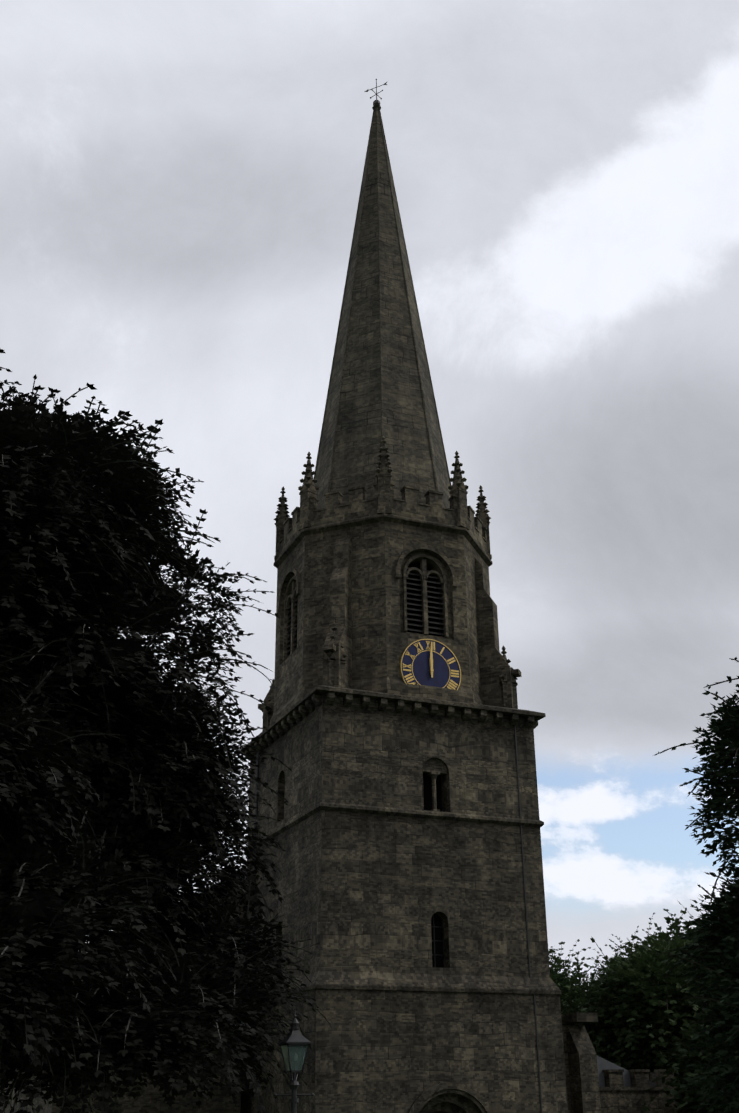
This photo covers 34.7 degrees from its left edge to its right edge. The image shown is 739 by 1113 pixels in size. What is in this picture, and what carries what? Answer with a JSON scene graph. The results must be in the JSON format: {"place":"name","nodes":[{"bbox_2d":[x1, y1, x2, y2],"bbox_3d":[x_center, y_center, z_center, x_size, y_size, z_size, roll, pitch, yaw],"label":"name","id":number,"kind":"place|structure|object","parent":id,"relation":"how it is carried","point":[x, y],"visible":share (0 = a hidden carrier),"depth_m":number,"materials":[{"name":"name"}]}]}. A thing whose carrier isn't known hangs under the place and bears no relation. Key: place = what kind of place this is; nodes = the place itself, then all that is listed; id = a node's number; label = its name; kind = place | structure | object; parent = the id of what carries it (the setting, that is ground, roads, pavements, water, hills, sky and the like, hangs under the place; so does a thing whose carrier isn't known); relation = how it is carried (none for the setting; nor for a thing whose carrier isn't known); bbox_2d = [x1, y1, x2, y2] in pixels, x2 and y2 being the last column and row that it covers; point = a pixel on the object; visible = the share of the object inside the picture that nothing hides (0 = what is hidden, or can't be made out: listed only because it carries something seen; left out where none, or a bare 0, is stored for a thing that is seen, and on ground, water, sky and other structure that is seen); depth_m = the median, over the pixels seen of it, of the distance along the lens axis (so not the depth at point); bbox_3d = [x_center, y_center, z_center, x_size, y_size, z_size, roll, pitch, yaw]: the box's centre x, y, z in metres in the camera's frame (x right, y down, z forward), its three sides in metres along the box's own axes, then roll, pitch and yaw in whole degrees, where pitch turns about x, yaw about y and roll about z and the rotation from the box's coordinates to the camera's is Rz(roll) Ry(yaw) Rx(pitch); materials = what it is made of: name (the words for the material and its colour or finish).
{"place":"outdoors","nodes":[
{"label":"outdoors","id":0,"kind":"place"},
{"bbox_2d":[0,0,738,985],"label":"sky","id":1,"kind":"structure","parent":0,"point":[181,180],"materials":[{"name":"grey"}]},
{"bbox_2d":[247,810,549,983],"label":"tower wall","id":2,"kind":"structure","parent":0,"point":[365,892],"depth_m":31.05,"materials":[{"name":"stone"}]},
{"bbox_2d":[248,694,539,844],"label":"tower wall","id":3,"kind":"structure","parent":2,"relation":"on","point":[337,751],"depth_m":32.64,"materials":[{"name":"stone"}]},
{"bbox_2d":[240,988,567,1112],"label":"tower base","id":4,"kind":"object","parent":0,"point":[392,1051],"visible":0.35,"depth_m":29.37,"materials":[{"name":"grey stone"}]},
{"bbox_2d":[255,971,561,1112],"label":"molding","id":5,"kind":"structure","parent":4,"relation":"on","point":[407,982],"depth_m":29.58,"materials":[{"name":"grey stone"}]},
{"bbox_3d":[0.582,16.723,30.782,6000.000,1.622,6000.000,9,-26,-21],"label":"terrain","id":6,"kind":"structure","parent":0,"visible":0},
{"bbox_2d":[0,349,334,1112],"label":"copper beech tree","id":7,"kind":"object","parent":6,"relation":"on","point":[120,957],"visible":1,"depth_m":17.85,"materials":[{"name":"purple plant"}]},
{"bbox_2d":[273,1009,313,1112],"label":"street lamp","id":8,"kind":"object","parent":6,"relation":"on","point":[294,1044],"visible":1,"depth_m":17.33,"materials":[{"name":"green metal"}]},
{"bbox_2d":[0,870,678,1112],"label":"church nave aisles","id":9,"kind":"object","parent":6,"relation":"on","point":[595,1083],"visible":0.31,"depth_m":34.78,"materials":[{"name":"stone"}]},
{"bbox_2d":[242,622,545,1112],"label":"tower trim","id":10,"kind":"structure","parent":6,"relation":"on","point":[434,769],"depth_m":32.69,"materials":[{"name":"grey stone"}]},
{"bbox_2d":[274,521,489,712],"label":"belfry wall","id":11,"kind":"structure","parent":10,"relation":"on","point":[382,640],"depth_m":34.87,"materials":[{"name":"grey stone"}]},
{"bbox_2d":[400,639,460,689],"bbox_3d":[1.755,3.241,33.673,1.896,1.896,0.115,9,-26,-21],"label":"clock face","id":12,"kind":"object","parent":11,"relation":"attached to","point":[430,662],"visible":0.71,"depth_m":33.75,"materials":[{"name":"blue metal"}]},
{"bbox_2d":[258,436,521,730],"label":"belfry trim","id":13,"kind":"structure","parent":10,"relation":"on","point":[421,612],"depth_m":35.50,"materials":[{"name":"grey stone"}]},
{"bbox_2d":[314,104,450,508],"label":"spire","id":14,"kind":"structure","parent":13,"relation":"on","point":[380,386],"depth_m":39.80,"materials":[{"name":"stone"}]},
{"bbox_2d":[365,79,386,104],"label":"weather vane","id":15,"kind":"object","parent":14,"relation":"on","point":[376,101],"visible":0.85,"depth_m":46.60,"materials":[{"name":"grey metal"}]},
{"bbox_2d":[549,942,593,986],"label":"broadleaf tree","id":16,"kind":"object","parent":6,"relation":"on","point":[561,948],"depth_m":76.34,"materials":[{"name":"green plant"}]},
{"bbox_2d":[548,939,610,1025],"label":"broadleaf tree","id":17,"kind":"object","parent":6,"relation":"on","point":[561,979],"visible":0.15,"depth_m":64.72,"materials":[{"name":"green plant"}]},
{"bbox_2d":[581,913,683,985],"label":"broadleaf tree","id":18,"kind":"object","parent":6,"relation":"on","point":[629,943],"depth_m":85.85,"materials":[{"name":"green plant"}]},
{"bbox_2d":[572,901,708,1002],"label":"broadleaf tree","id":19,"kind":"object","parent":6,"relation":"on","point":[668,919],"visible":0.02,"depth_m":52.03,"materials":[{"name":"green plant"}]},
{"bbox_2d":[556,909,731,1111],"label":"broadleaf tree","id":20,"kind":"object","parent":6,"relation":"on","point":[630,1004],"visible":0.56,"depth_m":41.70,"materials":[{"name":"green plant"}]},
{"bbox_2d":[642,981,738,1112],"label":"broadleaf tree","id":21,"kind":"object","parent":6,"relation":"on","point":[686,1104],"visible":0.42,"depth_m":35.69,"materials":[{"name":"green plant"}]},
{"bbox_2d":[655,657,738,1112],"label":"yew tree","id":22,"kind":"object","parent":6,"relation":"on","point":[718,934],"visible":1,"depth_m":13.07,"materials":[{"name":"green plant"}]}
]}

